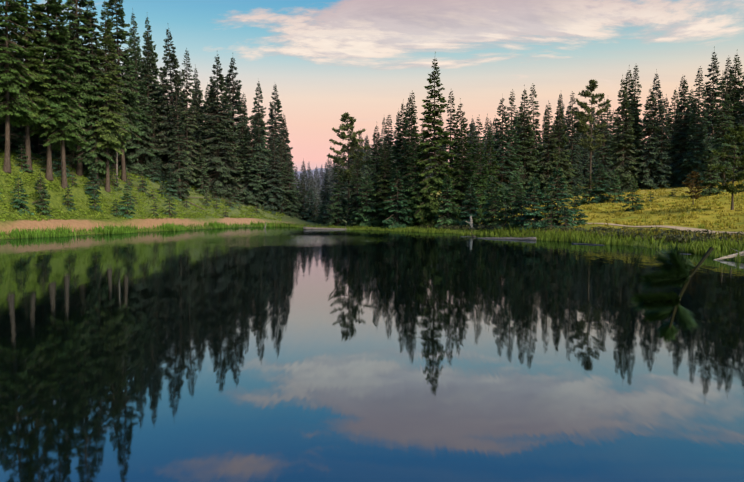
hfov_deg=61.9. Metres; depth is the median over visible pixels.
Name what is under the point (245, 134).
spruce tree
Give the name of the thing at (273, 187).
spruce tree
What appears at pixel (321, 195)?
fir tree
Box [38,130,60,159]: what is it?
fir tree
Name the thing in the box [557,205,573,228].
young conifer tree
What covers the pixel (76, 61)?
spruce tree
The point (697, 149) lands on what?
spruce tree
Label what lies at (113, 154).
conifer forest
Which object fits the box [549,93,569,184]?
spruce tree
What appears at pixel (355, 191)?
fir tree
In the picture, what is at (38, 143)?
conifer forest
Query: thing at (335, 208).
spruce tree
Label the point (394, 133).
spruce tree
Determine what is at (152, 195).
young conifer tree
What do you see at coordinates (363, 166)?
conifer forest
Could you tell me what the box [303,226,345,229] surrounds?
drift log
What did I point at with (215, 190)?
young conifer tree
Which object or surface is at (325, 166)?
spruce tree
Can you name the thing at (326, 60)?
sky
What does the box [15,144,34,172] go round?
young conifer tree
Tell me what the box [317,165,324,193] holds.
spruce tree
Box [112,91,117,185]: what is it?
dead snag
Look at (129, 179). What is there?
young conifer tree
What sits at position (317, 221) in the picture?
young conifer tree
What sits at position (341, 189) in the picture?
spruce tree
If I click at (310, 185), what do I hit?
spruce tree
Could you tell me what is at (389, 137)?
fir tree
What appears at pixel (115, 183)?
young conifer tree
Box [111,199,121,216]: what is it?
young conifer tree
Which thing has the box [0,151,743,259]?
terrain
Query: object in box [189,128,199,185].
fir tree
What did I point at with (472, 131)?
pine tree
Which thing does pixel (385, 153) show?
spruce tree
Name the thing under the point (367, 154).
conifer forest
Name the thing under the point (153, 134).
fir tree
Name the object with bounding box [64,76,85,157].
spruce tree
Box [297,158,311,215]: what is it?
spruce tree
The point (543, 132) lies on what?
fir tree
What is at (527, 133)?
spruce tree
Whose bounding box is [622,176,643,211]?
young conifer tree
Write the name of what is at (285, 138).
fir tree
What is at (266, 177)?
conifer forest
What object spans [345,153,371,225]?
spruce tree
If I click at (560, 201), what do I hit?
young conifer tree
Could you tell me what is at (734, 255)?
bleached snag log
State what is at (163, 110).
spruce tree
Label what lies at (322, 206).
spruce tree
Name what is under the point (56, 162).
young conifer tree
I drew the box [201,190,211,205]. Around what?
young conifer tree
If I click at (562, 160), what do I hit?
spruce tree
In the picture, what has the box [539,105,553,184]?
fir tree
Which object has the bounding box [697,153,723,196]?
young conifer tree
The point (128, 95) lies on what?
conifer tree
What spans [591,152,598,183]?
spruce tree
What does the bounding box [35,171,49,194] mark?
young conifer tree
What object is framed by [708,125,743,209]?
pine tree
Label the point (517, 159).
fir tree
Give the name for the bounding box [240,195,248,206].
young conifer tree
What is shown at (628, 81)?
spruce tree
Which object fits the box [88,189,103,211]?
young conifer tree
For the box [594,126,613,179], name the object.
spruce tree
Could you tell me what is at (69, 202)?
young conifer tree
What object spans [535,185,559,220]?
young conifer tree
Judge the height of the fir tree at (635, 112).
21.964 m
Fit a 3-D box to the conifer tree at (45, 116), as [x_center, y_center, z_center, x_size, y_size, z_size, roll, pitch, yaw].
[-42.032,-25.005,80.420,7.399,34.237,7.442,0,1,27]
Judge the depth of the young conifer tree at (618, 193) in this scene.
88.55 m
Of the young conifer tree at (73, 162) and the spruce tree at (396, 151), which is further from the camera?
the spruce tree at (396, 151)
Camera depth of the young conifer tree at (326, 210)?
104.69 m
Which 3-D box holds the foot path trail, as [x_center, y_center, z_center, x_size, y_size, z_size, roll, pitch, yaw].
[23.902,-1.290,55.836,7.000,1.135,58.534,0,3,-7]
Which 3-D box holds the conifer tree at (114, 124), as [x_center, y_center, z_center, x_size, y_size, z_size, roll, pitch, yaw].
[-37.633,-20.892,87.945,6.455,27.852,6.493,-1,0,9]
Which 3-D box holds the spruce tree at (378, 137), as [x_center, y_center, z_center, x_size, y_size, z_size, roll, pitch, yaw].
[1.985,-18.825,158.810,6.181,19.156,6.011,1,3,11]
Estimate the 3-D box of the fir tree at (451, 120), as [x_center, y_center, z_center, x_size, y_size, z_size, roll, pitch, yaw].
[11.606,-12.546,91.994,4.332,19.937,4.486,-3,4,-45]
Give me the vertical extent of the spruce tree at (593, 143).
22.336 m
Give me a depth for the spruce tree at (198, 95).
125.71 m
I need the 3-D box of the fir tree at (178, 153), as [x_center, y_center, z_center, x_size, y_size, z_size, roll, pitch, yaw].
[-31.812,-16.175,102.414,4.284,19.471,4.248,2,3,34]
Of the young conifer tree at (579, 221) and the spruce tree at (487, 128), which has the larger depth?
the spruce tree at (487, 128)
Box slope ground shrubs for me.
[0,148,284,221]
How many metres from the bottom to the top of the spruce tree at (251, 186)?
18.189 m
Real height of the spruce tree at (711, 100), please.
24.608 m
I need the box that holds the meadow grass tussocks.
[439,180,743,233]
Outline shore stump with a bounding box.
[466,215,472,227]
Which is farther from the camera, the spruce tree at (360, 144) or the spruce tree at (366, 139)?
the spruce tree at (366, 139)
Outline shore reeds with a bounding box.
[0,220,743,261]
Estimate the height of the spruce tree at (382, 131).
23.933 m
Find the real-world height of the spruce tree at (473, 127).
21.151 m
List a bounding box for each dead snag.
[60,131,61,180]
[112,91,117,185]
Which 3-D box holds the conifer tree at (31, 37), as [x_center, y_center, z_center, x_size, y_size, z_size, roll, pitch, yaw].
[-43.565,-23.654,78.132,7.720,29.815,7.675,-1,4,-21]
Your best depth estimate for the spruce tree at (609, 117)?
137.80 m
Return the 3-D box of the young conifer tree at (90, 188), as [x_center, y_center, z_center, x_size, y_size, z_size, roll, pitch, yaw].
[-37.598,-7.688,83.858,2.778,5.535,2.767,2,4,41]
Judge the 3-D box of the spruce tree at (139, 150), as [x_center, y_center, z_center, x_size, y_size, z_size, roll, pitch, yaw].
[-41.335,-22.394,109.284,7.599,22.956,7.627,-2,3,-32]
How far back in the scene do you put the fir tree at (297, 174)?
122.92 m
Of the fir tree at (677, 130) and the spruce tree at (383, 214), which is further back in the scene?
the fir tree at (677, 130)
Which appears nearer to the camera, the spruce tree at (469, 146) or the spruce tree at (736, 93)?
the spruce tree at (469, 146)
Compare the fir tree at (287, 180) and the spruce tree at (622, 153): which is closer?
the spruce tree at (622, 153)
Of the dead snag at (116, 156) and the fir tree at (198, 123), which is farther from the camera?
the fir tree at (198, 123)
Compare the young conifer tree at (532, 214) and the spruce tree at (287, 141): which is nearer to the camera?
the young conifer tree at (532, 214)
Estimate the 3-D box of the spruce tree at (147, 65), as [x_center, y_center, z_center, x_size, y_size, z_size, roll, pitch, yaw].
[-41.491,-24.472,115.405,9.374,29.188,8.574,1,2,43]
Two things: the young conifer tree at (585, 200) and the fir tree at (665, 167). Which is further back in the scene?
the fir tree at (665, 167)
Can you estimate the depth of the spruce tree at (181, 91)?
138.13 m
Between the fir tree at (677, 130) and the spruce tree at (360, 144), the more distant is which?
the spruce tree at (360, 144)
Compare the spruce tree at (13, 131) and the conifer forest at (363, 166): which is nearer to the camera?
the spruce tree at (13, 131)
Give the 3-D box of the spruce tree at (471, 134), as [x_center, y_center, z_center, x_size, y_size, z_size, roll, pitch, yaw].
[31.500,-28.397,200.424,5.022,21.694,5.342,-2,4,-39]
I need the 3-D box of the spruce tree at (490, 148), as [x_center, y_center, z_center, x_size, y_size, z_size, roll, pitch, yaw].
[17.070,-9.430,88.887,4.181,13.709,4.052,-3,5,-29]
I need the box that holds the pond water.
[0,227,743,481]
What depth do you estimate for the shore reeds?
61.07 m
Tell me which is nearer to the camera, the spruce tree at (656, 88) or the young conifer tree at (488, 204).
the young conifer tree at (488, 204)
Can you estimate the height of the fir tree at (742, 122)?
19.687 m
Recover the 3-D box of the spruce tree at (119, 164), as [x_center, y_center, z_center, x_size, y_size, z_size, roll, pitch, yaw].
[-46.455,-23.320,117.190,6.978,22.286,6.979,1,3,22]
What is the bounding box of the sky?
[0,0,743,170]
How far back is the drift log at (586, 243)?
50.00 m
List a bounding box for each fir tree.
[10,86,31,150]
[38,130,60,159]
[73,0,116,185]
[118,115,134,168]
[146,105,162,175]
[167,86,193,199]
[172,48,200,183]
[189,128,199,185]
[190,94,203,176]
[194,137,208,196]
[233,92,250,196]
[249,109,270,205]
[269,125,277,177]
[274,142,289,214]
[279,115,292,183]
[283,153,292,209]
[291,166,301,215]
[305,163,313,209]
[312,171,319,209]
[318,183,324,212]
[350,169,358,218]
[377,115,398,218]
[395,90,422,220]
[440,91,460,206]
[467,114,490,218]
[500,89,525,204]
[521,83,546,202]
[530,125,540,173]
[536,101,558,201]
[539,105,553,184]
[540,116,546,152]
[561,91,584,195]
[576,134,588,183]
[578,132,591,186]
[592,98,614,193]
[605,111,618,180]
[620,65,648,183]
[649,94,672,187]
[668,76,690,185]
[688,66,711,172]
[714,55,737,176]
[732,76,743,179]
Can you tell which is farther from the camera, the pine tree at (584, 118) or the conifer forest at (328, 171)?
the conifer forest at (328, 171)
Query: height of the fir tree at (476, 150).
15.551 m
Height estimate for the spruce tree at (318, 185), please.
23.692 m
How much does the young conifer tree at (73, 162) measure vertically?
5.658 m
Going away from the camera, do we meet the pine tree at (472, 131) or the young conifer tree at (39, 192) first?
the young conifer tree at (39, 192)
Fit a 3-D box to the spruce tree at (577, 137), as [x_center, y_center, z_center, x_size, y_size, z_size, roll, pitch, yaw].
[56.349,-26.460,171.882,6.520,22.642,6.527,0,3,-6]
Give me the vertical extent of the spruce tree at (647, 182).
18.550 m
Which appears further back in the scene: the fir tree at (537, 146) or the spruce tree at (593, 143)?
the spruce tree at (593, 143)
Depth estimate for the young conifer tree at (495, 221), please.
73.04 m
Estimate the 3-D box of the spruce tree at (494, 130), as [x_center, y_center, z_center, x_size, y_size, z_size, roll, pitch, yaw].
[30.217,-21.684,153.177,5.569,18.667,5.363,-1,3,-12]
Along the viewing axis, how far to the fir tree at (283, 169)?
117.10 m
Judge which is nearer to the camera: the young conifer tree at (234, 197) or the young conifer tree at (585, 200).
the young conifer tree at (585, 200)
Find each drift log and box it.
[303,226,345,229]
[482,237,536,239]
[572,243,601,244]
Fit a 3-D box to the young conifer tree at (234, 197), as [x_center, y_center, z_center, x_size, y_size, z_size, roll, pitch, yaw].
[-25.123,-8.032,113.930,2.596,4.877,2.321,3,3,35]
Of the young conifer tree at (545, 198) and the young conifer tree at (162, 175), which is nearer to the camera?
the young conifer tree at (545, 198)
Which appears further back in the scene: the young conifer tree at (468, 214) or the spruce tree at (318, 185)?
the spruce tree at (318, 185)
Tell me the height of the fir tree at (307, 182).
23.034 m
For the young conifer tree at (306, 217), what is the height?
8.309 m
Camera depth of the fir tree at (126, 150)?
112.97 m
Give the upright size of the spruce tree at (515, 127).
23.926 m
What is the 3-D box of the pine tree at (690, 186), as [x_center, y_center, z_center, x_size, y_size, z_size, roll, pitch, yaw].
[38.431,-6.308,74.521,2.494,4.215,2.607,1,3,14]
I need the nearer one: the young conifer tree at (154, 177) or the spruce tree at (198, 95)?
the young conifer tree at (154, 177)
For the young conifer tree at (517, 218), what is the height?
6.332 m
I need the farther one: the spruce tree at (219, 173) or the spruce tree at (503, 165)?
the spruce tree at (219, 173)
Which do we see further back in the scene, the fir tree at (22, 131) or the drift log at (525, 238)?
the fir tree at (22, 131)
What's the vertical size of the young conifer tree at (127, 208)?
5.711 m
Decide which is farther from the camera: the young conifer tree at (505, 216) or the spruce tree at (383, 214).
the spruce tree at (383, 214)
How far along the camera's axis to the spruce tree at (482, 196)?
80.70 m
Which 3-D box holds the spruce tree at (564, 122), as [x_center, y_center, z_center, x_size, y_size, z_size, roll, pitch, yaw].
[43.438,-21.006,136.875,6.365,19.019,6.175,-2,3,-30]
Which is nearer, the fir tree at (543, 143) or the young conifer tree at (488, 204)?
the young conifer tree at (488, 204)
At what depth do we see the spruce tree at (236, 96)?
126.71 m
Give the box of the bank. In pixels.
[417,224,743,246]
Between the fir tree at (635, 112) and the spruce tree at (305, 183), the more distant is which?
the spruce tree at (305, 183)
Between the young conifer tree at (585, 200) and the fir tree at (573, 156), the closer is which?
the young conifer tree at (585, 200)
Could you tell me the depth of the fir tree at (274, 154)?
143.91 m
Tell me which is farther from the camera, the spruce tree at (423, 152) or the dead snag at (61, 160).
the spruce tree at (423, 152)
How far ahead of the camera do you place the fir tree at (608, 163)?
104.71 m
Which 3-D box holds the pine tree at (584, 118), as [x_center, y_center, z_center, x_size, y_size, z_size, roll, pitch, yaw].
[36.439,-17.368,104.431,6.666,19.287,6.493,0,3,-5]
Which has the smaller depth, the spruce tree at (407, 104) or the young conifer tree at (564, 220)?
the young conifer tree at (564, 220)
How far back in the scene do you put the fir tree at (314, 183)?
283.31 m
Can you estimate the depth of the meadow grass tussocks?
72.18 m
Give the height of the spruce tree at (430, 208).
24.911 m
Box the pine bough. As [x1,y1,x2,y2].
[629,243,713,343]
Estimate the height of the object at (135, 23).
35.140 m
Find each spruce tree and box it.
[0,26,22,153]
[4,28,37,152]
[30,137,43,151]
[53,4,98,159]
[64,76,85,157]
[118,47,160,176]
[118,63,134,165]
[129,31,171,174]
[154,27,197,183]
[157,80,171,135]
[175,71,189,139]
[190,77,213,183]
[191,55,245,200]
[211,57,250,185]
[211,80,219,184]
[236,101,252,178]
[237,115,266,205]
[262,84,294,190]
[262,133,285,213]
[276,120,297,200]
[281,148,301,218]
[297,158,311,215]
[297,176,309,218]
[301,169,311,206]
[306,168,316,213]
[313,165,320,207]
[316,174,332,223]
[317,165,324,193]
[322,162,327,189]
[326,157,348,225]
[329,153,337,202]
[332,152,346,201]
[339,166,345,213]
[341,149,356,213]
[343,154,358,217]
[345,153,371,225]
[356,134,366,174]
[363,135,371,173]
[364,126,387,221]
[368,138,398,225]
[370,133,383,202]
[379,135,392,190]
[387,99,414,223]
[390,110,401,169]
[392,98,424,199]
[399,125,429,225]
[411,52,460,225]
[420,123,430,190]
[445,122,474,223]
[448,98,475,215]
[463,115,481,184]
[466,138,490,224]
[481,114,495,187]
[481,127,502,212]
[487,96,520,208]
[491,118,501,182]
[504,110,519,176]
[508,109,528,183]
[513,85,540,205]
[545,100,574,199]
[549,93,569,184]
[556,106,579,184]
[570,109,582,168]
[585,110,602,178]
[589,105,598,154]
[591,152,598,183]
[592,99,615,179]
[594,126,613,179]
[596,113,601,130]
[607,75,639,191]
[611,70,643,176]
[620,92,646,189]
[634,89,666,189]
[640,69,669,181]
[659,98,672,159]
[662,90,678,178]
[667,75,698,186]
[677,95,698,168]
[679,98,712,186]
[685,90,695,140]
[698,46,734,182]
[714,49,743,179]
[723,65,741,144]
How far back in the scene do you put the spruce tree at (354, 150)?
152.62 m
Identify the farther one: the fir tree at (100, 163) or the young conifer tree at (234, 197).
the young conifer tree at (234, 197)
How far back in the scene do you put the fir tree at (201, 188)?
110.72 m
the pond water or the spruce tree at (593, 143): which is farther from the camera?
the spruce tree at (593, 143)
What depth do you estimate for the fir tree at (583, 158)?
148.63 m
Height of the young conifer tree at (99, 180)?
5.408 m
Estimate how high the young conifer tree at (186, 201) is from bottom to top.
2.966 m
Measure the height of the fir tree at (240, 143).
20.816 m
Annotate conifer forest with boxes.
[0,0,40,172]
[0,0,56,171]
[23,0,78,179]
[29,40,44,152]
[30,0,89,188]
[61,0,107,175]
[82,24,103,104]
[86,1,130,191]
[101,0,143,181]
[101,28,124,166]
[109,69,126,168]
[123,31,144,149]
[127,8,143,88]
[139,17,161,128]
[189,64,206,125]
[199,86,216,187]
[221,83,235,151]
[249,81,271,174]
[263,137,275,187]
[324,158,331,201]
[358,141,373,195]
[359,148,366,180]
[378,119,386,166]
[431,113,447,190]
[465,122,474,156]
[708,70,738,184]
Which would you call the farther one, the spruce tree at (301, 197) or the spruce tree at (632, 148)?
the spruce tree at (301, 197)
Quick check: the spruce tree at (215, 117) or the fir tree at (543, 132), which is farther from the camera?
the fir tree at (543, 132)
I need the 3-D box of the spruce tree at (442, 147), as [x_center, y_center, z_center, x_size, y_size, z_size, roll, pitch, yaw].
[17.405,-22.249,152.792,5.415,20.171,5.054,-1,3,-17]
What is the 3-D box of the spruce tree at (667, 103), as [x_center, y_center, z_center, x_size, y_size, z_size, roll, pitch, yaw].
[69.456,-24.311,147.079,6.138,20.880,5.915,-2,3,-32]
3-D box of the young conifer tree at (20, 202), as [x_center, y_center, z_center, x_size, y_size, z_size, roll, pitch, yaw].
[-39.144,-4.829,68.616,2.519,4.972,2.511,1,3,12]
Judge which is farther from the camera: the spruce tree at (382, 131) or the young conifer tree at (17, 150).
the spruce tree at (382, 131)
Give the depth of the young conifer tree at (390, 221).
86.15 m
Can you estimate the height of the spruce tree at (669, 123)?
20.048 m
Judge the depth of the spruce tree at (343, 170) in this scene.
235.98 m
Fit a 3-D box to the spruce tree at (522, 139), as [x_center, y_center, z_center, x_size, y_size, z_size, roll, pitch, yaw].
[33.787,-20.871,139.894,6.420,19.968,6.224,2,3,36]
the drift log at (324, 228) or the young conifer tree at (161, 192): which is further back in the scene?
the young conifer tree at (161, 192)
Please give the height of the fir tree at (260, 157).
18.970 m
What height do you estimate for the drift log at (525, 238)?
0.510 m
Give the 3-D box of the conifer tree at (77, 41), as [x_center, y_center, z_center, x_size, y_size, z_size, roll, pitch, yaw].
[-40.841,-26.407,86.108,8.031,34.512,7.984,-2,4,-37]
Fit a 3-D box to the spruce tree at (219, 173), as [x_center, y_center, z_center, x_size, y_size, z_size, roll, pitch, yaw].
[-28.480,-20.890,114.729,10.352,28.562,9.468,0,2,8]
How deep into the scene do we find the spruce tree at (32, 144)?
92.90 m
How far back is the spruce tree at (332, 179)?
247.47 m
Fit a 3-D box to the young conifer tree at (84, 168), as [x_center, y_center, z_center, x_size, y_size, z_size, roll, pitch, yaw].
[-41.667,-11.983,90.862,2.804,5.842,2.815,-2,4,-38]
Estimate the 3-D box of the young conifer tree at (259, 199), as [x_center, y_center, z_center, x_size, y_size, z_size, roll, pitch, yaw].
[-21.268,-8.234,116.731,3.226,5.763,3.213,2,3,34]
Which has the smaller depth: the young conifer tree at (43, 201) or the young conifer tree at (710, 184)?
the young conifer tree at (43, 201)
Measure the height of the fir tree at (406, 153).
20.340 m
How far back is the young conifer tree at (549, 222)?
62.11 m
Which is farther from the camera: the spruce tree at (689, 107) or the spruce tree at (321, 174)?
the spruce tree at (321, 174)
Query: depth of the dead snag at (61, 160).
81.77 m
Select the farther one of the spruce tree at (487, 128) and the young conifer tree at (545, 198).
the spruce tree at (487, 128)
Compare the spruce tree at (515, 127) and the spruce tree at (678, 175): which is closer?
the spruce tree at (678, 175)
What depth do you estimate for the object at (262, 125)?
128.37 m
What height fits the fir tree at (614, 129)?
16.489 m
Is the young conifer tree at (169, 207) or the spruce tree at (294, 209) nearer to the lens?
the young conifer tree at (169, 207)
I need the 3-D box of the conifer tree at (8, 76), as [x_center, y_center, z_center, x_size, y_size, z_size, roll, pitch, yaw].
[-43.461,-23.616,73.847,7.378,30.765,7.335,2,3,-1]
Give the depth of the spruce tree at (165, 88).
112.94 m
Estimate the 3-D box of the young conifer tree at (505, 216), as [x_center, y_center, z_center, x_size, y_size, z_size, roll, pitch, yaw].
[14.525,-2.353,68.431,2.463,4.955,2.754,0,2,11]
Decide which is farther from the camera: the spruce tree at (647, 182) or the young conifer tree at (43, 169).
the spruce tree at (647, 182)
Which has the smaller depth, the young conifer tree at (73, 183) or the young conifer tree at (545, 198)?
the young conifer tree at (545, 198)
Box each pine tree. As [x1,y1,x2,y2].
[327,112,371,221]
[466,124,482,142]
[570,79,611,192]
[682,171,704,204]
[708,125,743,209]
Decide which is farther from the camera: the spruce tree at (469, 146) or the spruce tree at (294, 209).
the spruce tree at (294, 209)
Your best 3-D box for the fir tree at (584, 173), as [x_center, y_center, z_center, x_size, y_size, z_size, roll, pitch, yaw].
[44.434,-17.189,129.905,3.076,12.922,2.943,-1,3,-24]
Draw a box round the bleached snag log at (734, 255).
[714,248,743,259]
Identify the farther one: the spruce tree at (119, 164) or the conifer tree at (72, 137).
the spruce tree at (119, 164)
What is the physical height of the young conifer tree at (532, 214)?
7.408 m
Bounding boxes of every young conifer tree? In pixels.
[10,175,33,214]
[15,132,33,163]
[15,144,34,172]
[31,176,54,210]
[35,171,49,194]
[35,189,53,217]
[40,152,55,176]
[52,140,74,176]
[62,183,77,211]
[66,145,76,168]
[68,168,77,186]
[82,149,88,170]
[84,166,101,199]
[86,157,104,185]
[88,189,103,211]
[110,166,121,190]
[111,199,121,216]
[117,185,135,218]
[126,172,133,185]
[137,170,148,194]
[146,157,163,185]
[149,188,157,200]
[150,202,158,216]
[151,158,165,181]
[157,179,168,197]
[162,191,176,217]
[164,169,181,200]
[183,195,189,207]
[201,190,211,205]
[211,183,222,201]
[225,192,236,209]
[230,186,241,206]
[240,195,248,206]
[256,189,264,208]
[302,187,316,221]
[310,199,322,222]
[315,203,328,223]
[322,191,335,224]
[352,175,379,226]
[378,166,414,228]
[434,174,460,227]
[459,185,480,226]
[478,172,500,225]
[483,193,503,226]
[496,200,512,228]
[497,171,528,225]
[508,187,531,228]
[518,174,549,229]
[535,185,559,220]
[538,163,578,227]
[543,204,558,229]
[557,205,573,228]
[561,188,588,226]
[580,173,595,204]
[589,163,612,203]
[605,168,625,202]
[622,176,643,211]
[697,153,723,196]
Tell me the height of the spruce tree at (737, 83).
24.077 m
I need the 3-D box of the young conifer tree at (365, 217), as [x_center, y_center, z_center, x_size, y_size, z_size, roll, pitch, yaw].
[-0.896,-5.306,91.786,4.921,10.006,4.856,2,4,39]
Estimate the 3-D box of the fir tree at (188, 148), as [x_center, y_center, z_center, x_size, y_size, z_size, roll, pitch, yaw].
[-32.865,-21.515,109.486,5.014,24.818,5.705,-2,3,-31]
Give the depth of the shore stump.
75.83 m
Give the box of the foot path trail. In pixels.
[499,219,743,233]
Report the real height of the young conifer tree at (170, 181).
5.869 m
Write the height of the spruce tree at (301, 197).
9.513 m

